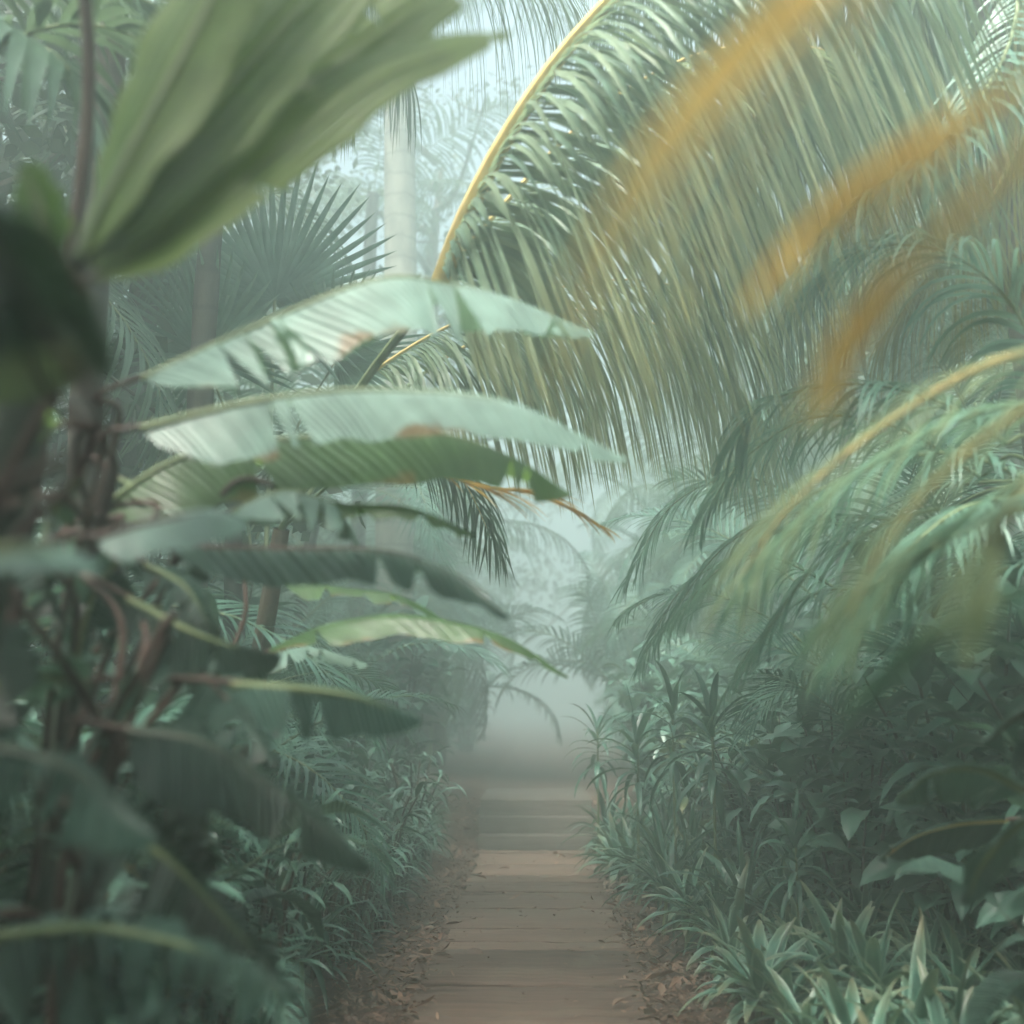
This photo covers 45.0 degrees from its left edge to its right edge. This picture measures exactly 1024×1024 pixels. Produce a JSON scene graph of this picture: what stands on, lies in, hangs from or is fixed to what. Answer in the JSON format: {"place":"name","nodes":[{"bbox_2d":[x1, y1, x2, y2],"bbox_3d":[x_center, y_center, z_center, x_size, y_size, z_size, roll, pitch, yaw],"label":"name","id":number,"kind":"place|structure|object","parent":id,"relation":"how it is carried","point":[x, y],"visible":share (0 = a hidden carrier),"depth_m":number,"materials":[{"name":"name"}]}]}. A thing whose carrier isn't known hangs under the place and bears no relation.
{"place":"outdoors","nodes":[
{"label":"outdoors","id":0,"kind":"place"},
{"bbox_2d":[0,818,179,1023],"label":"leafy shrub","id":1,"kind":"object","parent":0,"point":[18,879],"visible":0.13,"depth_m":3.28,"materials":[{"name":"green plant"}]},
{"bbox_2d":[0,0,1002,712],"label":"sky","id":2,"kind":"structure","parent":0,"point":[561,696],"materials":[{"name":"white"}]},
{"bbox_2d":[402,850,659,1023],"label":"path","id":3,"kind":"structure","parent":0,"point":[422,966],"depth_m":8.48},
{"bbox_2d":[175,711,998,1023],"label":"ground","id":4,"kind":"structure","parent":0,"point":[519,749],"depth_m":14.41,"materials":[{"name":"soil"}]},
{"bbox_2d":[0,0,99,741],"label":"red cane","id":5,"kind":"object","parent":4,"relation":"on","point":[80,187],"visible":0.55,"depth_m":2.99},
{"bbox_2d":[0,0,165,200],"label":"palm tree","id":6,"kind":"object","parent":4,"relation":"on","point":[32,59],"visible":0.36,"depth_m":4.10,"materials":[{"name":"green plant"}]},
{"bbox_2d":[0,10,179,610],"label":"palm tree","id":7,"kind":"object","parent":4,"relation":"on","point":[167,393],"visible":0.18,"depth_m":7.15,"materials":[{"name":"green plant"}]},
{"bbox_2d":[55,2,130,742],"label":"palm tree","id":8,"kind":"object","parent":4,"relation":"on","point":[77,400],"visible":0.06,"depth_m":5.10,"materials":[{"name":"brown plant"}]},
{"bbox_2d":[0,850,245,1023],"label":"leafy shrub","id":9,"kind":"object","parent":4,"relation":"on","point":[114,1005],"visible":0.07,"depth_m":3.57,"materials":[{"name":"green plant"}]},
{"bbox_2d":[0,532,289,1023],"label":"areca palm","id":10,"kind":"object","parent":4,"relation":"on","point":[43,623],"visible":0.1,"depth_m":3.43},
{"bbox_2d":[6,590,286,986],"bbox_3d":[-1.556,1.327,5.056,1.315,1.948,1.237,5,-10,-29],"label":"leafy shrub","id":11,"kind":"object","parent":4,"relation":"on","point":[213,611],"visible":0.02,"depth_m":4.85,"materials":[{"name":"green plant"}]},
{"bbox_2d":[0,54,356,557],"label":"palm tree","id":12,"kind":"object","parent":4,"relation":"on","point":[46,154],"visible":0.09,"depth_m":8.38,"materials":[{"name":"green plant"}]},
{"bbox_2d":[0,0,365,566],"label":"rainforest tree","id":13,"kind":"object","parent":4,"relation":"on","point":[53,140],"visible":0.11,"depth_m":8.13,"materials":[{"name":"green plant"}]},
{"bbox_2d":[158,0,222,668],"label":"palm tree","id":14,"kind":"object","parent":4,"relation":"on","point":[205,302],"visible":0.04,"depth_m":7.64,"materials":[{"name":"brown plant"}]},
{"bbox_2d":[31,487,359,689],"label":"areca palm","id":15,"kind":"object","parent":4,"relation":"on","point":[289,658],"visible":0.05,"depth_m":9.29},
{"bbox_2d":[8,652,383,1023],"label":"leafy shrub","id":16,"kind":"object","parent":4,"relation":"on","point":[311,912],"visible":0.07,"depth_m":4.76,"materials":[{"name":"green plant"}]},
{"bbox_2d":[0,686,395,1023],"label":"areca palm","id":17,"kind":"object","parent":4,"relation":"on","point":[234,876],"visible":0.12,"depth_m":4.42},
{"bbox_2d":[23,588,393,768],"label":"areca palm","id":18,"kind":"object","parent":4,"relation":"on","point":[264,631],"visible":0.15,"depth_m":6.18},
{"bbox_2d":[0,572,422,1023],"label":"banana plant","id":19,"kind":"object","parent":4,"relation":"on","point":[194,772],"visible":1,"depth_m":2.45,"materials":[{"name":"green plant"}]},
{"bbox_2d":[22,584,401,902],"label":"areca palm","id":20,"kind":"object","parent":4,"relation":"on","point":[297,763],"visible":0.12,"depth_m":6.66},
{"bbox_2d":[110,931,329,1023],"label":"fringe plant","id":21,"kind":"object","parent":4,"relation":"on","point":[201,1007],"visible":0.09,"depth_m":4.61,"materials":[{"name":"green plant"}]},
{"bbox_2d":[3,6,481,596],"bbox_3d":[-4.604,-2.162,16.480,7.998,11.591,8.125,-6,-11,33],"label":"rainforest tree","id":22,"kind":"object","parent":4,"relation":"on","point":[327,190],"visible":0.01,"depth_m":16.95,"materials":[{"name":"green plant"}]},
{"bbox_2d":[43,689,462,880],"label":"areca palm","id":23,"kind":"object","parent":4,"relation":"on","point":[319,716],"visible":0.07,"depth_m":6.53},
{"bbox_2d":[0,0,511,649],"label":"banana plant","id":24,"kind":"object","parent":4,"relation":"on","point":[224,110],"visible":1,"depth_m":2.11,"materials":[{"name":"green plant"}]},
{"bbox_2d":[107,168,427,644],"bbox_3d":[-1.926,-0.045,8.341,2.724,5.375,2.072,0,-9,1],"label":"fan palm","id":25,"kind":"object","parent":4,"relation":"on","point":[264,269],"visible":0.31,"depth_m":8.39,"materials":[{"name":"green plant"}]},
{"bbox_2d":[42,453,512,781],"bbox_3d":[-2.986,1.615,13.097,5.436,4.401,4.412,7,-11,-36],"label":"areca palm","id":26,"kind":"object","parent":4,"relation":"on","point":[386,652],"visible":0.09,"depth_m":13.09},
{"bbox_2d":[209,787,382,1023],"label":"fringe plant","id":27,"kind":"object","parent":4,"relation":"on","point":[286,879],"visible":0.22,"depth_m":5.80,"materials":[{"name":"green plant"}]},
{"bbox_2d":[239,699,356,923],"bbox_3d":[-1.591,1.968,8.016,0.985,1.590,1.032,-7,-11,38],"label":"leafy shrub","id":28,"kind":"object","parent":4,"relation":"on","point":[301,786],"visible":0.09,"depth_m":7.95,"materials":[{"name":"green plant"}]},
{"bbox_2d":[244,867,378,1017],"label":"fringe plant","id":29,"kind":"object","parent":4,"relation":"on","point":[304,922],"visible":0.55,"depth_m":6.38,"materials":[{"name":"green plant"}]},
{"bbox_2d":[0,275,627,1023],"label":"banana plant","id":30,"kind":"object","parent":4,"relation":"on","point":[376,435],"visible":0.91,"depth_m":3.09,"materials":[{"name":"green plant"}]},
{"bbox_2d":[240,834,397,989],"bbox_3d":[-1.268,2.260,7.105,1.175,0.941,1.006,-4,-10,21],"label":"fringe plant","id":31,"kind":"object","parent":4,"relation":"on","point":[331,899],"visible":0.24,"depth_m":7.02,"materials":[{"name":"green plant"}]},
{"bbox_2d":[149,338,508,740],"bbox_3d":[-2.055,0.572,13.625,4.059,5.708,4.196,0,-9,1],"label":"palm tree","id":32,"kind":"object","parent":4,"relation":"on","point":[314,534],"visible":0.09,"depth_m":13.01,"materials":[{"name":"green plant"}]},
{"bbox_2d":[286,827,423,970],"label":"fringe plant","id":33,"kind":"object","parent":4,"relation":"on","point":[359,892],"visible":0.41,"depth_m":7.56,"materials":[{"name":"green plant"}]},
{"bbox_2d":[157,582,567,915],"bbox_3d":[-0.619,1.153,4.151,1.626,1.922,0.519,0,-9,1],"label":"banana plant","id":34,"kind":"object","parent":4,"relation":"on","point":[370,627],"visible":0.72,"depth_m":4.17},
{"bbox_2d":[314,775,441,934],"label":"fringe plant","id":35,"kind":"object","parent":4,"relation":"on","point":[403,814],"visible":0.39,"depth_m":8.60,"materials":[{"name":"green plant"}]},
{"bbox_2d":[252,86,518,766],"bbox_3d":[-2.011,-1.529,19.587,4.438,11.092,4.777,2,-9,-15],"label":"palm tree","id":36,"kind":"object","parent":4,"relation":"on","point":[372,202],"visible":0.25,"depth_m":19.75,"materials":[{"name":"green plant"}]},
{"bbox_2d":[342,800,448,905],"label":"fringe plant","id":37,"kind":"object","parent":4,"relation":"on","point":[415,838],"visible":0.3,"depth_m":9.77,"materials":[{"name":"green plant"}]},
{"bbox_2d":[100,0,705,549],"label":"palm tree","id":38,"kind":"object","parent":4,"relation":"on","point":[128,458],"visible":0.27,"depth_m":8.32,"materials":[{"name":"green plant"}]},
{"bbox_2d":[340,585,466,791],"bbox_3d":[-1.318,2.132,14.867,1.552,2.506,1.626,0,-9,1],"label":"leafy shrub","id":39,"kind":"object","parent":4,"relation":"on","point":[417,681],"visible":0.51,"depth_m":14.68,"materials":[{"name":"green plant"}]},
{"bbox_2d":[349,743,467,872],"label":"fringe plant","id":40,"kind":"object","parent":4,"relation":"on","point":[429,806],"visible":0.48,"depth_m":11.61,"materials":[{"name":"green plant"}]},
{"bbox_2d":[253,597,567,766],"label":"areca palm","id":41,"kind":"object","parent":4,"relation":"on","point":[516,689],"visible":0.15,"depth_m":20.32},
{"bbox_2d":[320,480,517,766],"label":"palm tree","id":42,"kind":"object","parent":4,"relation":"on","point":[453,602],"visible":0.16,"depth_m":19.20,"materials":[{"name":"green plant"}]},
{"bbox_2d":[259,489,592,762],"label":"palm tree","id":43,"kind":"object","parent":4,"relation":"on","point":[429,607],"visible":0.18,"depth_m":19.26,"materials":[{"name":"green plant"}]},
{"bbox_2d":[331,513,553,681],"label":"palm tree","id":44,"kind":"object","parent":4,"relation":"on","point":[508,592],"visible":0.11,"depth_m":29.02,"materials":[{"name":"green plant"}]},
{"bbox_2d":[307,65,588,765],"bbox_3d":[-1.592,-1.893,22.081,6.325,12.790,6.873,0,-9,1],"label":"rainforest tree","id":45,"kind":"object","parent":4,"relation":"on","point":[439,731],"visible":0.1,"depth_m":21.68,"materials":[{"name":"green plant"}]},
{"bbox_2d":[447,655,498,751],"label":"leafy shrub","id":46,"kind":"object","parent":4,"relation":"on","point":[466,740],"visible":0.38,"depth_m":27.70,"materials":[{"name":"green plant"}]},
{"bbox_2d":[369,0,588,790],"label":"royal palm","id":47,"kind":"object","parent":4,"relation":"on","point":[399,197],"visible":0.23,"depth_m":15.89,"materials":[{"name":"grey plant"}]},
{"bbox_2d":[331,394,665,667],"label":"rainforest tree","id":48,"kind":"object","parent":4,"relation":"on","point":[535,584],"visible":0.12,"depth_m":38.04,"materials":[{"name":"green plant"}]},
{"bbox_2d":[286,794,768,1023],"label":"leaf litter","id":49,"kind":"object","parent":4,"relation":"on","point":[651,985],"visible":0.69,"depth_m":7.36,"materials":[{"name":"plant"}]},
{"bbox_2d":[478,788,593,853],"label":"wooden steps","id":50,"kind":"structure","parent":4,"relation":"on","point":[530,819],"depth_m":13.08,"materials":[{"name":"brown wood"}]},
{"bbox_2d":[562,701,632,860],"bbox_3d":[0.830,2.612,11.898,0.687,1.617,0.690,4,-10,-26],"label":"dracaena","id":51,"kind":"object","parent":4,"relation":"on","point":[597,764],"visible":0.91,"depth_m":11.94,"materials":[{"name":"green plant"}]},
{"bbox_2d":[222,0,1023,895],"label":"palm tree","id":52,"kind":"object","parent":4,"relation":"on","point":[510,258],"visible":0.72,"depth_m":5.14,"materials":[{"name":"plant"}]},
{"bbox_2d":[468,541,793,759],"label":"areca palm","id":53,"kind":"object","parent":4,"relation":"on","point":[601,659],"visible":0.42,"depth_m":18.96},
{"bbox_2d":[586,682,678,904],"bbox_3d":[0.973,2.234,9.864,0.759,1.752,0.835,0,-9,1],"label":"dracaena","id":54,"kind":"object","parent":4,"relation":"on","point":[638,727],"visible":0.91,"depth_m":9.88,"materials":[{"name":"green plant"}]},
{"bbox_2d":[602,642,702,795],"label":"leafy shrub","id":55,"kind":"object","parent":4,"relation":"on","point":[647,762],"visible":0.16,"depth_m":14.33,"materials":[{"name":"green plant"}]},
{"bbox_2d":[544,432,765,620],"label":"palm tree","id":56,"kind":"object","parent":4,"relation":"on","point":[634,471],"visible":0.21,"depth_m":28.60,"materials":[{"name":"green plant"}]},
{"bbox_2d":[601,802,728,940],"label":"rosette plant","id":57,"kind":"object","parent":4,"relation":"on","point":[668,859],"visible":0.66,"depth_m":8.48,"materials":[{"name":"green plant"}]},
{"bbox_2d":[623,659,709,914],"bbox_3d":[1.158,2.016,8.960,0.671,1.885,0.640,-6,-11,32],"label":"dracaena","id":58,"kind":"object","parent":4,"relation":"on","point":[675,768],"visible":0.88,"depth_m":9.01,"materials":[{"name":"green plant"}]},
{"bbox_2d":[615,647,719,825],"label":"leafy shrub","id":59,"kind":"object","parent":4,"relation":"on","point":[637,699],"visible":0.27,"depth_m":13.23,"materials":[{"name":"green plant"}]},
{"bbox_2d":[635,846,725,950],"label":"rosette plant","id":60,"kind":"object","parent":4,"relation":"on","point":[689,893],"visible":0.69,"depth_m":7.76,"materials":[{"name":"green plant"}]},
{"bbox_2d":[577,463,812,677],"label":"palm tree","id":61,"kind":"object","parent":4,"relation":"on","point":[629,603],"visible":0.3,"depth_m":17.36,"materials":[{"name":"green plant"}]},
{"bbox_2d":[637,659,752,840],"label":"leafy shrub","id":62,"kind":"object","parent":4,"relation":"on","point":[696,711],"visible":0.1,"depth_m":12.26,"materials":[{"name":"green plant"}]},
{"bbox_2d":[645,716,746,854],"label":"leafy shrub","id":63,"kind":"object","parent":4,"relation":"on","point":[693,793],"visible":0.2,"depth_m":11.68,"materials":[{"name":"green plant"}]},
{"bbox_2d":[645,853,774,957],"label":"rosette plant","id":64,"kind":"object","parent":4,"relation":"on","point":[720,902],"visible":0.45,"depth_m":7.49,"materials":[{"name":"green plant"}]},
{"bbox_2d":[578,526,849,745],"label":"areca palm","id":65,"kind":"object","parent":4,"relation":"on","point":[643,622],"visible":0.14,"depth_m":15.90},
{"bbox_2d":[658,666,772,880],"bbox_3d":[1.352,1.925,8.155,0.773,1.819,0.776,-3,-9,17],"label":"dracaena","id":66,"kind":"object","parent":4,"relation":"on","point":[716,795],"visible":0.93,"depth_m":8.18,"materials":[{"name":"green plant"}]},
{"bbox_2d":[659,861,776,980],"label":"rosette plant","id":67,"kind":"object","parent":4,"relation":"on","point":[739,901],"visible":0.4,"depth_m":7.14,"materials":[{"name":"green plant"}]},
{"bbox_2d":[571,407,867,690],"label":"palm tree","id":68,"kind":"object","parent":4,"relation":"on","point":[616,507],"visible":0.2,"depth_m":19.75,"materials":[{"name":"green plant"}]},
{"bbox_2d":[621,576,817,721],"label":"areca palm","id":69,"kind":"object","parent":4,"relation":"on","point":[716,664],"visible":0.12,"depth_m":13.47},
{"bbox_2d":[654,818,810,960],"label":"rosette plant","id":70,"kind":"object","parent":4,"relation":"on","point":[761,882],"visible":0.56,"depth_m":7.53,"materials":[{"name":"green plant"}]},
{"bbox_2d":[617,462,873,655],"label":"palm tree","id":71,"kind":"object","parent":4,"relation":"on","point":[679,569],"visible":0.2,"depth_m":15.68,"materials":[{"name":"green plant"}]},
{"bbox_2d":[691,718,812,892],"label":"leafy shrub","id":72,"kind":"object","parent":4,"relation":"on","point":[748,829],"visible":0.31,"depth_m":8.82,"materials":[{"name":"green plant"}]},
{"bbox_2d":[677,915,827,1023],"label":"rosette plant","id":73,"kind":"object","parent":4,"relation":"on","point":[749,977],"visible":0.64,"depth_m":5.72,"materials":[{"name":"green plant"}]},
{"bbox_2d":[599,645,935,839],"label":"areca palm","id":74,"kind":"object","parent":4,"relation":"on","point":[648,797],"visible":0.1,"depth_m":10.03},
{"bbox_2d":[702,935,845,1023],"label":"rosette plant","id":75,"kind":"object","parent":4,"relation":"on","point":[787,977],"visible":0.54,"depth_m":5.55,"materials":[{"name":"green plant"}]},
{"bbox_2d":[543,0,1023,436],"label":"palm tree","id":76,"kind":"object","parent":4,"relation":"on","point":[720,74],"visible":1,"depth_m":0.91,"materials":[{"name":"plant"}]},
{"bbox_2d":[634,605,944,761],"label":"areca palm","id":77,"kind":"object","parent":4,"relation":"on","point":[775,662],"visible":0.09,"depth_m":11.93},
{"bbox_2d":[567,0,1023,485],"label":"palm tree","id":78,"kind":"object","parent":4,"relation":"on","point":[953,90],"visible":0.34,"depth_m":6.21,"materials":[{"name":"green plant"}]},
{"bbox_2d":[726,675,869,884],"bbox_3d":[2.004,1.979,8.457,1.060,1.712,1.110,5,-10,-28],"label":"leafy shrub","id":79,"kind":"object","parent":4,"relation":"on","point":[761,765],"visible":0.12,"depth_m":8.50,"materials":[{"name":"green plant"}]},
{"bbox_2d":[741,966,861,1023],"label":"rosette plant","id":80,"kind":"object","parent":4,"relation":"on","point":[787,996],"visible":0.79,"depth_m":5.07,"materials":[{"name":"green plant"}]},
{"bbox_2d":[750,785,853,967],"bbox_3d":[1.515,2.000,6.514,0.479,1.106,0.527,8,-12,-41],"label":"dracaena","id":81,"kind":"object","parent":4,"relation":"on","point":[794,838],"visible":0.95,"depth_m":6.50,"materials":[{"name":"green plant"}]},
{"bbox_2d":[590,407,1021,822],"bbox_3d":[3.581,1.143,9.069,4.659,3.349,4.333,5,-10,-29],"label":"areca palm","id":82,"kind":"object","parent":4,"relation":"on","point":[904,474],"visible":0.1,"depth_m":8.79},
{"bbox_2d":[605,437,1023,934],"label":"areca palm","id":83,"kind":"object","parent":4,"relation":"on","point":[773,702],"visible":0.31,"depth_m":7.16,"materials":[{"name":"plant"}]},
{"bbox_2d":[609,226,1023,735],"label":"areca palm","id":84,"kind":"object","parent":4,"relation":"on","point":[741,457],"visible":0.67,"depth_m":5.41,"materials":[{"name":"plant"}]},
{"bbox_2d":[742,659,922,936],"bbox_3d":[1.927,1.776,7.357,1.101,1.779,1.154,-6,-10,32],"label":"leafy shrub","id":85,"kind":"object","parent":4,"relation":"on","point":[778,739],"visible":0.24,"depth_m":7.26,"materials":[{"name":"green plant"}]},
{"bbox_2d":[669,201,999,631],"bbox_3d":[3.525,0.103,13.688,3.892,6.473,3.999,0,-9,1],"label":"palm tree","id":86,"kind":"object","parent":4,"relation":"on","point":[846,440],"visible":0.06,"depth_m":13.75,"materials":[{"name":"green plant"}]},
{"bbox_2d":[653,451,1021,721],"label":"areca palm","id":87,"kind":"object","parent":4,"relation":"on","point":[824,480],"visible":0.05,"depth_m":11.07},
{"bbox_2d":[778,960,912,1023],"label":"rosette plant","id":88,"kind":"object","parent":4,"relation":"on","point":[841,1010],"visible":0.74,"depth_m":4.78,"materials":[{"name":"green plant"}]},
{"bbox_2d":[759,669,941,956],"bbox_3d":[1.904,1.745,6.968,1.063,1.718,1.114,3,-9,-17],"label":"leafy shrub","id":89,"kind":"object","parent":4,"relation":"on","point":[855,823],"visible":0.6,"depth_m":6.84,"materials":[{"name":"green plant"}]},
{"bbox_2d":[705,46,998,454],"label":"palm tree","id":90,"kind":"object","parent":4,"relation":"on","point":[857,376],"visible":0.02,"depth_m":11.09,"materials":[{"name":"green plant"}]},
{"bbox_2d":[765,880,940,1017],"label":"rosette plant","id":91,"kind":"object","parent":4,"relation":"on","point":[837,937],"visible":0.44,"depth_m":5.67,"materials":[{"name":"green plant"}]},
{"bbox_2d":[690,347,1023,732],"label":"palm tree","id":92,"kind":"object","parent":4,"relation":"on","point":[976,614],"visible":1,"depth_m":2.71,"materials":[{"name":"plant"}]},
{"bbox_2d":[799,889,951,1020],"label":"rosette plant","id":93,"kind":"object","parent":4,"relation":"on","point":[872,951],"visible":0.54,"depth_m":5.29,"materials":[{"name":"green plant"}]},
{"bbox_2d":[799,916,953,1023],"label":"rosette plant","id":94,"kind":"object","parent":4,"relation":"on","point":[917,991],"visible":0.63,"depth_m":4.95,"materials":[{"name":"green plant"}]},
{"bbox_2d":[743,233,1023,631],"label":"palm tree","id":95,"kind":"object","parent":4,"relation":"on","point":[972,401],"visible":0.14,"depth_m":9.75,"materials":[{"name":"green plant"}]},
{"bbox_2d":[776,540,1023,985],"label":"leafy shrub","id":96,"kind":"object","parent":4,"relation":"on","point":[947,694],"visible":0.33,"depth_m":6.25,"materials":[{"name":"green plant"}]},
{"bbox_2d":[785,142,1023,600],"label":"palm tree","id":97,"kind":"object","parent":4,"relation":"on","point":[915,380],"visible":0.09,"depth_m":10.39,"materials":[{"name":"green plant"}]},
{"bbox_2d":[858,949,1020,1023],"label":"rosette plant","id":98,"kind":"object","parent":4,"relation":"on","point":[935,1011],"visible":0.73,"depth_m":4.68,"materials":[{"name":"green plant"}]},
{"bbox_2d":[871,524,1023,980],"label":"leafy shrub","id":99,"kind":"object","parent":4,"relation":"on","point":[981,683],"visible":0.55,"depth_m":5.25,"materials":[{"name":"green plant"}]},
{"bbox_2d":[878,708,1023,904],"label":"banana plant","id":100,"kind":"object","parent":4,"relation":"on","point":[985,869],"visible":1,"depth_m":3.51,"materials":[{"name":"green plant"}]},
{"bbox_2d":[881,476,1023,854],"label":"areca palm","id":101,"kind":"object","parent":4,"relation":"on","point":[1010,568],"visible":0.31,"depth_m":4.95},
{"bbox_2d":[896,924,1015,1023],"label":"rosette plant","id":102,"kind":"object","parent":4,"relation":"on","point":[957,966],"visible":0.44,"depth_m":5.21,"materials":[{"name":"green plant"}]},
{"bbox_2d":[889,723,1023,1023],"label":"elephant ear plant","id":103,"kind":"object","parent":4,"relation":"on","point":[993,991],"visible":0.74,"depth_m":3.92,"materials":[{"name":"green plant"}]},
{"bbox_2d":[923,755,1023,957],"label":"leafy shrub","id":104,"kind":"object","parent":4,"relation":"on","point":[1010,879],"visible":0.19,"depth_m":5.76,"materials":[{"name":"green plant"}]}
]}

